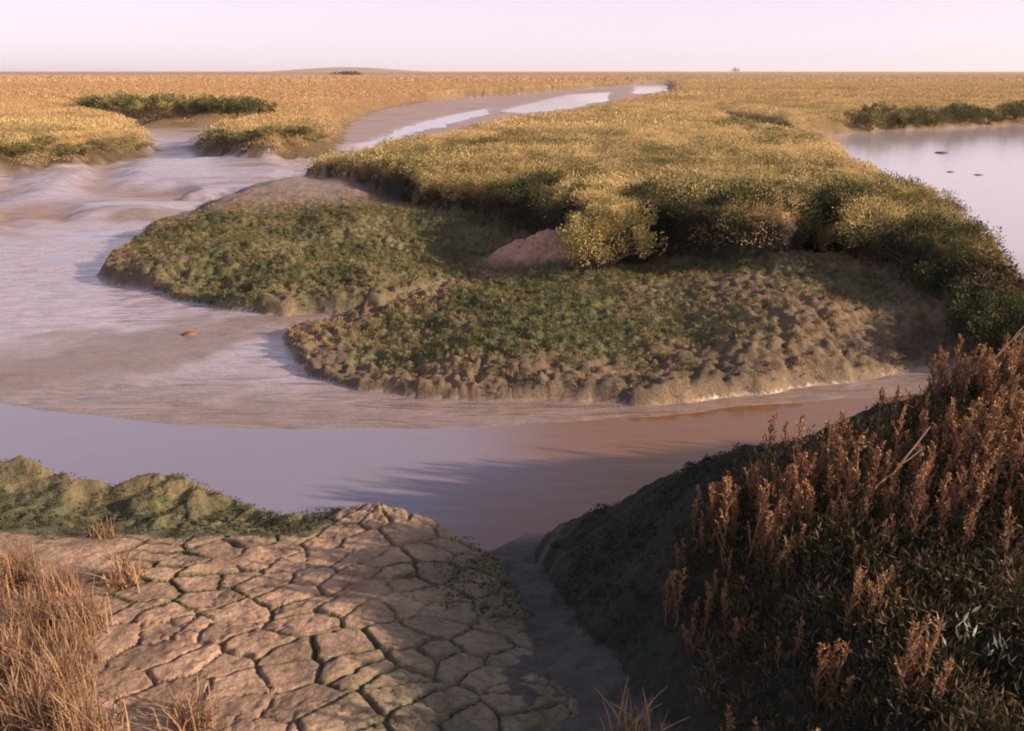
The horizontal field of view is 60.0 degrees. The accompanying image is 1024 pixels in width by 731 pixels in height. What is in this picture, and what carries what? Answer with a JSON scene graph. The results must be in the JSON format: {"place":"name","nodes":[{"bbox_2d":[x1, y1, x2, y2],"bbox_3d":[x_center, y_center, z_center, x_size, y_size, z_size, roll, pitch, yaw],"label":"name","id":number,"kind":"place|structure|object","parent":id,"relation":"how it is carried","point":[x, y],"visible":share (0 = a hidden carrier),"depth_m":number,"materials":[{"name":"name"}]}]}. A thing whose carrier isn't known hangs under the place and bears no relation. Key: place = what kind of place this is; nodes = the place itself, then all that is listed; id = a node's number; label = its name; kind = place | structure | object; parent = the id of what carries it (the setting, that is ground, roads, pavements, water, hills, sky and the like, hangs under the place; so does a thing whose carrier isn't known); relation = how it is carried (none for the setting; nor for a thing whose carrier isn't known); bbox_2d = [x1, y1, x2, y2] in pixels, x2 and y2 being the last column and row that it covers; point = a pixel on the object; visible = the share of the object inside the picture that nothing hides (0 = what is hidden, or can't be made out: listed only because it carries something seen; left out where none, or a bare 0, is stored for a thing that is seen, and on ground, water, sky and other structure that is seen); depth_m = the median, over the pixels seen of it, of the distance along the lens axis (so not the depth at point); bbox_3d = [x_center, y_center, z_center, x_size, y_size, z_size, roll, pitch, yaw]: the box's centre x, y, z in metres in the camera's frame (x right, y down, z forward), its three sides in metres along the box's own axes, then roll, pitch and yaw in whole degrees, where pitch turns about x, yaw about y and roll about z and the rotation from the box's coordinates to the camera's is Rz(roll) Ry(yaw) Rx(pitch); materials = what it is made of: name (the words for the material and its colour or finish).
{"place":"outdoors","nodes":[
{"label":"outdoors","id":0,"kind":"place"},
{"bbox_2d":[0,455,581,730],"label":"cracked mud terrain","id":1,"kind":"structure","parent":0,"point":[332,626],"depth_m":3.54,"materials":[{"name":"brown soil"}]},
{"bbox_2d":[0,539,49,591],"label":"grass tuft","id":2,"kind":"object","parent":1,"relation":"on","point":[19,571],"visible":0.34,"depth_m":3.66,"materials":[{"name":"plant"}]},
{"bbox_2d":[0,537,56,609],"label":"grass tuft","id":3,"kind":"object","parent":1,"relation":"on","point":[5,586],"visible":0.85,"depth_m":3.51,"materials":[{"name":"plant"}]},
{"bbox_2d":[0,523,59,593],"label":"grass tuft","id":4,"kind":"object","parent":1,"relation":"on","point":[18,560],"visible":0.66,"depth_m":3.65,"materials":[{"name":"plant"}]},
{"bbox_2d":[0,585,72,687],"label":"grass tuft","id":5,"kind":"object","parent":1,"relation":"on","point":[5,642],"visible":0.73,"depth_m":2.96,"materials":[{"name":"plant"}]},
{"bbox_2d":[0,565,96,650],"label":"grass tuft","id":6,"kind":"object","parent":1,"relation":"on","point":[38,603],"visible":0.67,"depth_m":3.24,"materials":[{"name":"plant"}]},
{"bbox_2d":[0,548,103,600],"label":"grass tuft","id":7,"kind":"object","parent":1,"relation":"on","point":[66,571],"visible":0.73,"depth_m":3.56,"materials":[{"name":"plant"}]},
{"bbox_2d":[0,640,113,730],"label":"grass tuft","id":8,"kind":"object","parent":1,"relation":"on","point":[32,700],"visible":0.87,"depth_m":2.65,"materials":[{"name":"plant"}]},
{"bbox_2d":[0,605,124,709],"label":"grass tuft","id":9,"kind":"object","parent":1,"relation":"on","point":[65,666],"visible":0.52,"depth_m":2.85,"materials":[{"name":"plant"}]},
{"bbox_2d":[1,601,124,673],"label":"grass tuft","id":10,"kind":"object","parent":1,"relation":"on","point":[69,633],"visible":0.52,"depth_m":3.08,"materials":[{"name":"plant"}]},
{"bbox_2d":[2,660,133,730],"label":"grass tuft","id":11,"kind":"object","parent":1,"relation":"on","point":[75,724],"visible":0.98,"depth_m":2.57,"materials":[{"name":"plant"}]},
{"bbox_2d":[19,665,122,730],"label":"grass tuft","id":12,"kind":"object","parent":1,"relation":"on","point":[80,708],"visible":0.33,"depth_m":2.68,"materials":[{"name":"plant"}]},
{"bbox_2d":[25,568,119,641],"bbox_3d":[-1.627,0.889,3.296,0.354,0.190,0.366,3,19,10],"label":"grass tuft","id":13,"kind":"object","parent":1,"relation":"on","point":[90,613],"visible":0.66,"depth_m":3.27,"materials":[{"name":"plant"}]},
{"bbox_2d":[84,515,131,540],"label":"grass tuft","id":14,"kind":"object","parent":1,"relation":"on","point":[101,533],"visible":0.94,"depth_m":4.22,"materials":[{"name":"plant"}]},
{"bbox_2d":[77,539,166,595],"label":"grass tuft","id":15,"kind":"object","parent":1,"relation":"on","point":[120,576],"visible":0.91,"depth_m":3.69,"materials":[{"name":"plant"}]},
{"bbox_2d":[129,668,264,730],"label":"grass tuft","id":16,"kind":"object","parent":1,"relation":"on","point":[177,718],"visible":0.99,"depth_m":2.73,"materials":[{"name":"plant"}]},
{"bbox_2d":[0,458,533,621],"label":"green algae","id":17,"kind":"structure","parent":1,"relation":"on","point":[35,510],"depth_m":4.48,"materials":[{"name":"green plant"}]},
{"bbox_2d":[0,80,1014,730],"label":"mudflat ground","id":18,"kind":"structure","parent":0,"point":[76,336],"depth_m":8.44,"materials":[{"name":"soil"}]},
{"bbox_2d":[591,675,689,730],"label":"grass tuft","id":19,"kind":"object","parent":18,"relation":"on","point":[646,715],"visible":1,"depth_m":2.88,"materials":[{"name":"plant"}]},
{"bbox_2d":[965,292,1023,348],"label":"saltmarsh shrub","id":20,"kind":"object","parent":18,"relation":"on","point":[998,311],"visible":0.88,"depth_m":7.60,"materials":[{"name":"green plant"}]},
{"bbox_2d":[0,85,1023,551],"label":"creek water","id":21,"kind":"structure","parent":0,"point":[490,487],"depth_m":6.22,"materials":[{"name":"liquid"}]},
{"bbox_2d":[0,67,1023,365],"bbox_3d":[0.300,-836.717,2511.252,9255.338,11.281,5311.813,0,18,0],"label":"marsh ground","id":22,"kind":"structure","parent":0,"point":[672,239],"depth_m":26.19,"materials":[{"name":"plant"}]},
{"bbox_2d":[94,89,138,110],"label":"saltmarsh shrub","id":23,"kind":"object","parent":22,"relation":"on","point":[108,99],"visible":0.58,"depth_m":44.16,"materials":[{"name":"green plant"}]},
{"bbox_2d":[111,93,154,111],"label":"saltmarsh shrub","id":24,"kind":"object","parent":22,"relation":"on","point":[126,103],"visible":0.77,"depth_m":42.72,"materials":[{"name":"green plant"}]},
{"bbox_2d":[153,91,202,113],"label":"saltmarsh shrub","id":25,"kind":"object","parent":22,"relation":"on","point":[189,99],"visible":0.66,"depth_m":41.50,"materials":[{"name":"green plant"}]},
{"bbox_2d":[210,96,246,115],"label":"saltmarsh shrub","id":26,"kind":"object","parent":22,"relation":"on","point":[220,105],"visible":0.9,"depth_m":41.47,"materials":[{"name":"green plant"}]},
{"bbox_2d":[242,99,277,113],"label":"saltmarsh shrub","id":27,"kind":"object","parent":22,"relation":"on","point":[260,109],"visible":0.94,"depth_m":37.52,"materials":[{"name":"green plant"}]},
{"bbox_2d":[411,167,465,200],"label":"saltmarsh shrub","id":28,"kind":"object","parent":22,"relation":"on","point":[424,190],"visible":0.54,"depth_m":14.10,"materials":[{"name":"green plant"}]},
{"bbox_2d":[500,165,585,223],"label":"saltmarsh shrub","id":29,"kind":"object","parent":22,"relation":"on","point":[514,201],"visible":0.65,"depth_m":13.13,"materials":[{"name":"green plant"}]},
{"bbox_2d":[528,178,606,221],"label":"saltmarsh shrub","id":30,"kind":"object","parent":22,"relation":"on","point":[553,201],"visible":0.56,"depth_m":12.01,"materials":[{"name":"green plant"}]},
{"bbox_2d":[553,217,667,269],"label":"saltmarsh shrub","id":31,"kind":"object","parent":22,"relation":"on","point":[578,248],"visible":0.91,"depth_m":10.43,"materials":[{"name":"green plant"}]},
{"bbox_2d":[563,196,660,250],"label":"saltmarsh shrub","id":32,"kind":"object","parent":22,"relation":"on","point":[595,211],"visible":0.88,"depth_m":10.62,"materials":[{"name":"green plant"}]},
{"bbox_2d":[594,174,679,243],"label":"saltmarsh shrub","id":33,"kind":"object","parent":22,"relation":"on","point":[634,188],"visible":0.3,"depth_m":11.61,"materials":[{"name":"green plant"}]},
{"bbox_2d":[635,176,719,238],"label":"saltmarsh shrub","id":34,"kind":"object","parent":22,"relation":"on","point":[662,213],"visible":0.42,"depth_m":11.10,"materials":[{"name":"green plant"}]},
{"bbox_2d":[398,177,1023,350],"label":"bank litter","id":35,"kind":"object","parent":22,"relation":"on","point":[978,270],"visible":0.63,"depth_m":8.84,"materials":[{"name":"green plant"}]},
{"bbox_2d":[689,169,758,187],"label":"saltmarsh shrub","id":36,"kind":"object","parent":22,"relation":"on","point":[707,176],"visible":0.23,"depth_m":12.43,"materials":[{"name":"green plant"}]},
{"bbox_2d":[698,179,822,246],"bbox_3d":[2.987,-1.726,10.771,1.469,1.107,1.718,1,18,4],"label":"saltmarsh shrub","id":37,"kind":"object","parent":22,"relation":"on","point":[732,199],"visible":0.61,"depth_m":10.46,"materials":[{"name":"green plant"}]},
{"bbox_2d":[796,210,841,252],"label":"saltmarsh shrub","id":38,"kind":"object","parent":22,"relation":"on","point":[819,231],"visible":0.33,"depth_m":10.91,"materials":[{"name":"green plant"}]},
{"bbox_2d":[780,174,874,236],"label":"saltmarsh shrub","id":39,"kind":"object","parent":22,"relation":"on","point":[822,194],"visible":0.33,"depth_m":11.02,"materials":[{"name":"green plant"}]},
{"bbox_2d":[836,172,894,193],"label":"saltmarsh shrub","id":40,"kind":"object","parent":22,"relation":"on","point":[880,181],"visible":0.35,"depth_m":12.10,"materials":[{"name":"green plant"}]},
{"bbox_2d":[845,107,890,129],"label":"saltmarsh shrub","id":41,"kind":"object","parent":22,"relation":"on","point":[877,119],"visible":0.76,"depth_m":38.44,"materials":[{"name":"green plant"}]},
{"bbox_2d":[831,197,955,263],"bbox_3d":[4.334,-1.507,10.062,1.316,0.788,1.348,10,21,28],"label":"saltmarsh shrub","id":42,"kind":"object","parent":22,"relation":"on","point":[858,223],"visible":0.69,"depth_m":9.99,"materials":[{"name":"green plant"}]},
{"bbox_2d":[878,107,918,126],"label":"saltmarsh shrub","id":43,"kind":"object","parent":22,"relation":"on","point":[899,114],"visible":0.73,"depth_m":39.50,"materials":[{"name":"green plant"}]},
{"bbox_2d":[867,178,957,208],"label":"saltmarsh shrub","id":44,"kind":"object","parent":22,"relation":"on","point":[929,190],"visible":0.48,"depth_m":11.28,"materials":[{"name":"green plant"}]},
{"bbox_2d":[856,208,986,264],"bbox_3d":[4.542,-1.302,9.573,1.114,0.840,1.303,-8,20,-24],"label":"saltmarsh shrub","id":45,"kind":"object","parent":22,"relation":"on","point":[908,227],"visible":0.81,"depth_m":9.39,"materials":[{"name":"green plant"}]},
{"bbox_2d":[926,100,970,122],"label":"saltmarsh shrub","id":46,"kind":"object","parent":22,"relation":"on","point":[954,108],"visible":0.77,"depth_m":41.04,"materials":[{"name":"green plant"}]},
{"bbox_2d":[899,241,1014,305],"bbox_3d":[4.452,-0.913,9.114,1.185,0.764,1.013,-11,22,-31],"label":"saltmarsh shrub","id":47,"kind":"object","parent":22,"relation":"on","point":[924,268],"visible":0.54,"depth_m":8.90,"materials":[{"name":"green plant"}]},
{"bbox_2d":[979,105,1008,123],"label":"saltmarsh shrub","id":48,"kind":"object","parent":22,"relation":"on","point":[994,119],"visible":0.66,"depth_m":42.30,"materials":[{"name":"green plant"}]},
{"bbox_2d":[0,0,1023,70],"label":"sky","id":49,"kind":"structure","parent":0,"point":[36,35],"materials":[{"name":"white"}]},
{"bbox_2d":[93,163,981,406],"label":"mud slope terrain","id":50,"kind":"structure","parent":0,"point":[691,385],"depth_m":8.73,"materials":[{"name":"brown soil"}]},
{"bbox_2d":[102,188,977,397],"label":"plants","id":51,"kind":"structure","parent":50,"relation":"on","point":[488,287],"depth_m":9.84,"materials":[{"name":"green plant"}]},
{"bbox_2d":[941,276,1023,343],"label":"saltmarsh shrub","id":52,"kind":"object","parent":50,"relation":"on","point":[959,307],"visible":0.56,"depth_m":8.06,"materials":[{"name":"green plant"}]},
{"bbox_2d":[533,391,1023,730],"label":"mud bank terrain","id":53,"kind":"structure","parent":0,"point":[654,665],"depth_m":3.29,"materials":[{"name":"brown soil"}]},
{"bbox_2d":[662,569,681,624],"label":"seablite plant","id":54,"kind":"object","parent":53,"relation":"on","point":[674,591],"visible":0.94,"depth_m":3.34,"materials":[{"name":"brown plant"}]},
{"bbox_2d":[669,567,715,635],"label":"seablite plant","id":55,"kind":"object","parent":53,"relation":"on","point":[708,594],"visible":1,"depth_m":3.18,"materials":[{"name":"brown plant"}]},
{"bbox_2d":[690,482,718,540],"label":"seablite plant","id":56,"kind":"object","parent":53,"relation":"on","point":[712,505],"visible":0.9,"depth_m":3.52,"materials":[{"name":"brown plant"}]},
{"bbox_2d":[710,550,744,612],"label":"seablite plant","id":57,"kind":"object","parent":53,"relation":"on","point":[716,580],"visible":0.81,"depth_m":3.20,"materials":[{"name":"brown plant"}]},
{"bbox_2d":[714,461,757,524],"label":"seablite plant","id":58,"kind":"object","parent":53,"relation":"on","point":[736,492],"visible":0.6,"depth_m":3.54,"materials":[{"name":"brown plant"}]},
{"bbox_2d":[721,589,756,650],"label":"seablite plant","id":59,"kind":"object","parent":53,"relation":"on","point":[736,628],"visible":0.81,"depth_m":2.99,"materials":[{"name":"brown plant"}]},
{"bbox_2d":[712,476,770,570],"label":"seablite plant","id":60,"kind":"object","parent":53,"relation":"on","point":[727,494],"visible":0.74,"depth_m":3.28,"materials":[{"name":"brown plant"}]},
{"bbox_2d":[743,465,789,508],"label":"seablite plant","id":61,"kind":"object","parent":53,"relation":"on","point":[754,482],"visible":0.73,"depth_m":3.49,"materials":[{"name":"brown plant"}]},
{"bbox_2d":[755,507,795,573],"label":"seablite plant","id":62,"kind":"object","parent":53,"relation":"on","point":[771,535],"visible":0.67,"depth_m":3.12,"materials":[{"name":"brown plant"}]},
{"bbox_2d":[762,413,789,460],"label":"seablite plant","id":63,"kind":"object","parent":53,"relation":"on","point":[771,429],"visible":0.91,"depth_m":4.12,"materials":[{"name":"brown plant"}]},
{"bbox_2d":[745,464,815,562],"bbox_3d":[0.970,0.538,3.214,0.262,0.361,0.159,-12,22,-32],"label":"seablite plant","id":64,"kind":"object","parent":53,"relation":"on","point":[792,508],"visible":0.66,"depth_m":3.21,"materials":[{"name":"brown plant"}]},
{"bbox_2d":[772,521,806,596],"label":"seablite plant","id":65,"kind":"object","parent":53,"relation":"on","point":[780,559],"visible":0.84,"depth_m":3.01,"materials":[{"name":"brown plant"}]},
{"bbox_2d":[773,618,805,667],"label":"seablite plant","id":66,"kind":"object","parent":53,"relation":"on","point":[797,641],"visible":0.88,"depth_m":2.72,"materials":[{"name":"brown plant"}]},
{"bbox_2d":[782,463,816,540],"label":"seablite plant","id":67,"kind":"object","parent":53,"relation":"on","point":[798,490],"visible":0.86,"depth_m":3.19,"materials":[{"name":"brown plant"}]},
{"bbox_2d":[789,447,818,500],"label":"seablite plant","id":68,"kind":"object","parent":53,"relation":"on","point":[812,468],"visible":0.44,"depth_m":3.47,"materials":[{"name":"brown plant"}]},
{"bbox_2d":[792,413,844,485],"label":"seablite plant","id":69,"kind":"object","parent":53,"relation":"on","point":[840,449],"visible":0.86,"depth_m":3.43,"materials":[{"name":"brown plant"}]},
{"bbox_2d":[807,638,854,714],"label":"seablite plant","id":70,"kind":"object","parent":53,"relation":"on","point":[832,666],"visible":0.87,"depth_m":2.52,"materials":[{"name":"brown plant"}]},
{"bbox_2d":[819,410,853,462],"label":"seablite plant","id":71,"kind":"object","parent":53,"relation":"on","point":[828,423],"visible":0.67,"depth_m":3.71,"materials":[{"name":"brown plant"}]},
{"bbox_2d":[797,429,882,520],"bbox_3d":[1.192,0.413,3.251,0.290,0.408,0.113,7,20,21],"label":"seablite plant","id":72,"kind":"object","parent":53,"relation":"on","point":[848,481],"visible":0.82,"depth_m":3.22,"materials":[{"name":"brown plant"}]},
{"bbox_2d":[660,349,1023,730],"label":"marsh shrubs","id":73,"kind":"object","parent":53,"relation":"on","point":[987,709],"visible":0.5,"depth_m":2.86,"materials":[{"name":"brown plant"}]},
{"bbox_2d":[823,440,886,514],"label":"seablite plant","id":74,"kind":"object","parent":53,"relation":"on","point":[853,494],"visible":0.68,"depth_m":3.33,"materials":[{"name":"brown plant"}]},
{"bbox_2d":[841,564,888,635],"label":"seablite plant","id":75,"kind":"object","parent":53,"relation":"on","point":[857,594],"visible":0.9,"depth_m":2.68,"materials":[{"name":"brown plant"}]},
{"bbox_2d":[879,462,902,516],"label":"seablite plant","id":76,"kind":"object","parent":53,"relation":"on","point":[891,489],"visible":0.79,"depth_m":3.20,"materials":[{"name":"brown plant"}]},
{"bbox_2d":[874,384,911,421],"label":"seablite plant","id":77,"kind":"object","parent":53,"relation":"on","point":[882,397],"visible":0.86,"depth_m":4.34,"materials":[{"name":"brown plant"}]},
{"bbox_2d":[861,404,925,492],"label":"seablite plant","id":78,"kind":"object","parent":53,"relation":"on","point":[914,469],"visible":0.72,"depth_m":3.49,"materials":[{"name":"brown plant"}]},
{"bbox_2d":[889,614,955,709],"bbox_3d":[1.072,0.803,2.347,0.141,0.364,0.153,-6,19,-17],"label":"seablite plant","id":79,"kind":"object","parent":53,"relation":"on","point":[918,651],"visible":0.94,"depth_m":2.33,"materials":[{"name":"brown plant"}]},
{"bbox_2d":[903,459,951,545],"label":"seablite plant","id":80,"kind":"object","parent":53,"relation":"on","point":[925,467],"visible":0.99,"depth_m":2.97,"materials":[{"name":"brown plant"}]},
{"bbox_2d":[913,405,969,462],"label":"seablite plant","id":81,"kind":"object","parent":53,"relation":"on","point":[944,424],"visible":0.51,"depth_m":3.83,"materials":[{"name":"brown plant"}]},
{"bbox_2d":[932,351,952,400],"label":"seablite plant","id":82,"kind":"object","parent":53,"relation":"on","point":[940,363],"visible":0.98,"depth_m":4.45,"materials":[{"name":"brown plant"}]},
{"bbox_2d":[914,434,977,494],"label":"seablite plant","id":83,"kind":"object","parent":53,"relation":"on","point":[957,454],"visible":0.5,"depth_m":3.34,"materials":[{"name":"brown plant"}]},
{"bbox_2d":[931,397,962,460],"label":"seablite plant","id":84,"kind":"object","parent":53,"relation":"on","point":[950,414],"visible":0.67,"depth_m":3.67,"materials":[{"name":"brown plant"}]},
{"bbox_2d":[933,479,967,532],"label":"seablite plant","id":85,"kind":"object","parent":53,"relation":"on","point":[958,499],"visible":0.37,"depth_m":3.13,"materials":[{"name":"brown plant"}]},
{"bbox_2d":[941,455,1000,533],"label":"seablite plant","id":86,"kind":"object","parent":53,"relation":"on","point":[992,488],"visible":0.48,"depth_m":3.17,"materials":[{"name":"brown plant"}]},
{"bbox_2d":[950,334,996,392],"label":"seablite plant","id":87,"kind":"object","parent":53,"relation":"on","point":[958,360],"visible":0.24,"depth_m":4.59,"materials":[{"name":"brown plant"}]},
{"bbox_2d":[952,402,1001,473],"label":"seablite plant","id":88,"kind":"object","parent":53,"relation":"on","point":[966,438],"visible":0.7,"depth_m":3.42,"materials":[{"name":"brown plant"}]},
{"bbox_2d":[956,396,1000,463],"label":"seablite plant","id":89,"kind":"object","parent":53,"relation":"on","point":[978,402],"visible":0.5,"depth_m":3.56,"materials":[{"name":"brown plant"}]},
{"bbox_2d":[948,421,1010,486],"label":"seablite plant","id":90,"kind":"object","parent":53,"relation":"on","point":[956,442],"visible":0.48,"depth_m":3.38,"materials":[{"name":"brown plant"}]},
{"bbox_2d":[963,451,998,525],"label":"seablite plant","id":91,"kind":"object","parent":53,"relation":"on","point":[980,484],"visible":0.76,"depth_m":3.03,"materials":[{"name":"brown plant"}]},
{"bbox_2d":[957,498,1019,566],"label":"seablite plant","id":92,"kind":"object","parent":53,"relation":"on","point":[969,520],"visible":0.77,"depth_m":2.85,"materials":[{"name":"brown plant"}]},
{"bbox_2d":[973,421,1023,503],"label":"seablite plant","id":93,"kind":"object","parent":53,"relation":"on","point":[986,453],"visible":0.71,"depth_m":3.26,"materials":[{"name":"brown plant"}]},
{"bbox_2d":[977,350,1019,408],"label":"seablite plant","id":94,"kind":"object","parent":53,"relation":"on","point":[986,384],"visible":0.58,"depth_m":4.29,"materials":[{"name":"brown plant"}]},
{"bbox_2d":[977,331,1023,397],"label":"seablite plant","id":95,"kind":"object","parent":53,"relation":"on","point":[997,373],"visible":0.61,"depth_m":4.33,"materials":[{"name":"brown plant"}]},
{"bbox_2d":[986,415,1022,485],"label":"seablite plant","id":96,"kind":"object","parent":53,"relation":"on","point":[1003,437],"visible":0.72,"depth_m":3.34,"materials":[{"name":"brown plant"}]},
{"bbox_2d":[987,346,1023,416],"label":"seablite plant","id":97,"kind":"object","parent":53,"relation":"on","point":[1014,387],"visible":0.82,"depth_m":3.91,"materials":[{"name":"brown plant"}]},
{"bbox_2d":[995,384,1023,446],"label":"seablite plant","id":98,"kind":"object","parent":53,"relation":"on","point":[1020,410],"visible":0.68,"depth_m":3.59,"materials":[{"name":"brown plant"}]},
{"bbox_2d":[997,439,1023,516],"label":"seablite plant","id":99,"kind":"object","parent":53,"relation":"on","point":[1016,458],"visible":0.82,"depth_m":3.13,"materials":[{"name":"brown plant"}]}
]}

